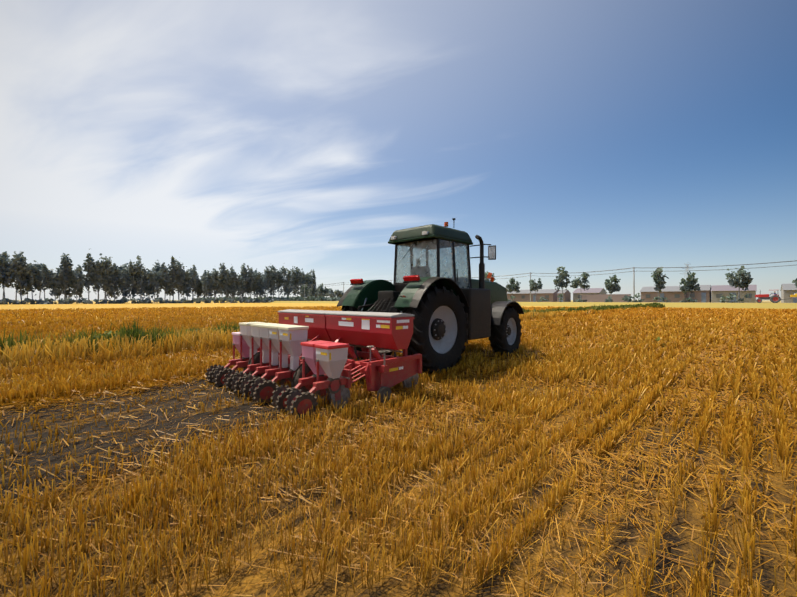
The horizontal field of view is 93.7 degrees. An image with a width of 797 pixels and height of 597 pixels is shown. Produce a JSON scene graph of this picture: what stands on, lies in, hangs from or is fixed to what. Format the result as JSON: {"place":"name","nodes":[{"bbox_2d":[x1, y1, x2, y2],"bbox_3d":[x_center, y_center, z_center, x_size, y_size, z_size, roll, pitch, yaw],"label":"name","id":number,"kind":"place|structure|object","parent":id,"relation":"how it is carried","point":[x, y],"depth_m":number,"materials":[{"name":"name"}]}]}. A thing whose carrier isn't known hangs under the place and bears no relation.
{"place":"outdoors","nodes":[
{"label":"outdoors","id":0,"kind":"place"},
{"bbox_2d":[0,306,796,596],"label":"stubble field","id":1,"kind":"structure","parent":0,"point":[704,320],"depth_m":3.99,"materials":[{"name":"plant"}]},
{"bbox_2d":[0,300,796,596],"bbox_3d":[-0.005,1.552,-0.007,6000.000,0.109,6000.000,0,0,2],"label":"field ground","id":2,"kind":"structure","parent":0,"point":[441,589],"depth_m":2.78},
{"bbox_2d":[205,309,421,418],"bbox_3d":[-1.666,0.917,6.827,4.012,1.355,2.619,0,0,43],"label":"planter","id":3,"kind":"object","parent":2,"relation":"on","point":[274,352],"depth_m":6.01,"materials":[{"name":"metal"}]},
{"bbox_2d":[0,302,666,377],"bbox_3d":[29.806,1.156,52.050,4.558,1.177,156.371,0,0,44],"label":"grass","id":4,"kind":"structure","parent":2,"relation":"on","point":[134,332],"depth_m":11.69,"materials":[{"name":"green plant"}]},
{"bbox_2d":[3,270,743,303],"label":"tree trunks","id":5,"kind":"object","parent":2,"relation":"on","point":[203,291],"depth_m":149.52,"materials":[{"name":"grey plant"}]},
{"bbox_2d":[0,248,342,303],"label":"tree line","id":6,"kind":"object","parent":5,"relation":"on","point":[77,278],"depth_m":158.02,"materials":[{"name":"green plant"}]},
{"bbox_2d":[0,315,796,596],"bbox_3d":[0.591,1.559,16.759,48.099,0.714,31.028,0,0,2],"label":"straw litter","id":7,"kind":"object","parent":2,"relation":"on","point":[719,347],"depth_m":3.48,"materials":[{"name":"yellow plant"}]},
{"bbox_2d":[337,218,523,372],"bbox_3d":[1.241,-0.188,9.905,2.562,3.545,6.128,0,0,43],"label":"tractor","id":8,"kind":"object","parent":2,"relation":"on","point":[453,311],"depth_m":8.71,"materials":[{"name":"painted steel"},{"name":"rubber"},{"name":"glass"}]},
{"bbox_2d":[195,266,796,302],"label":"trees","id":9,"kind":"object","parent":2,"relation":"on","point":[690,281],"depth_m":92.61,"materials":[{"name":"green plant"}]},
{"bbox_2d":[682,264,692,277],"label":"utility pole","id":10,"kind":"object","parent":2,"relation":"on","point":[687,265],"depth_m":340.22,"materials":[{"name":"silver metal"}]},
{"bbox_2d":[0,0,796,299],"label":"sky","id":11,"kind":"structure","parent":0,"point":[588,136],"materials":[{"name":"blue"}]},
{"bbox_2d":[184,300,796,308],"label":"field","id":12,"kind":"structure","parent":0,"point":[770,305],"depth_m":81.40,"materials":[{"name":"yellow plant"}]},
{"bbox_2d":[281,260,796,301],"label":"power line","id":13,"kind":"object","parent":12,"relation":"on","point":[633,271],"depth_m":91.09,"materials":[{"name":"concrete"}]},
{"bbox_2d":[755,290,796,302],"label":"tractor","id":14,"kind":"object","parent":12,"relation":"on","point":[775,298],"depth_m":69.47,"materials":[{"name":"red metal"}]},
{"bbox_2d":[506,284,796,302],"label":"farm buildings","id":15,"kind":"structure","parent":0,"point":[672,294],"depth_m":93.48,"materials":[{"name":"brick"}]}
]}

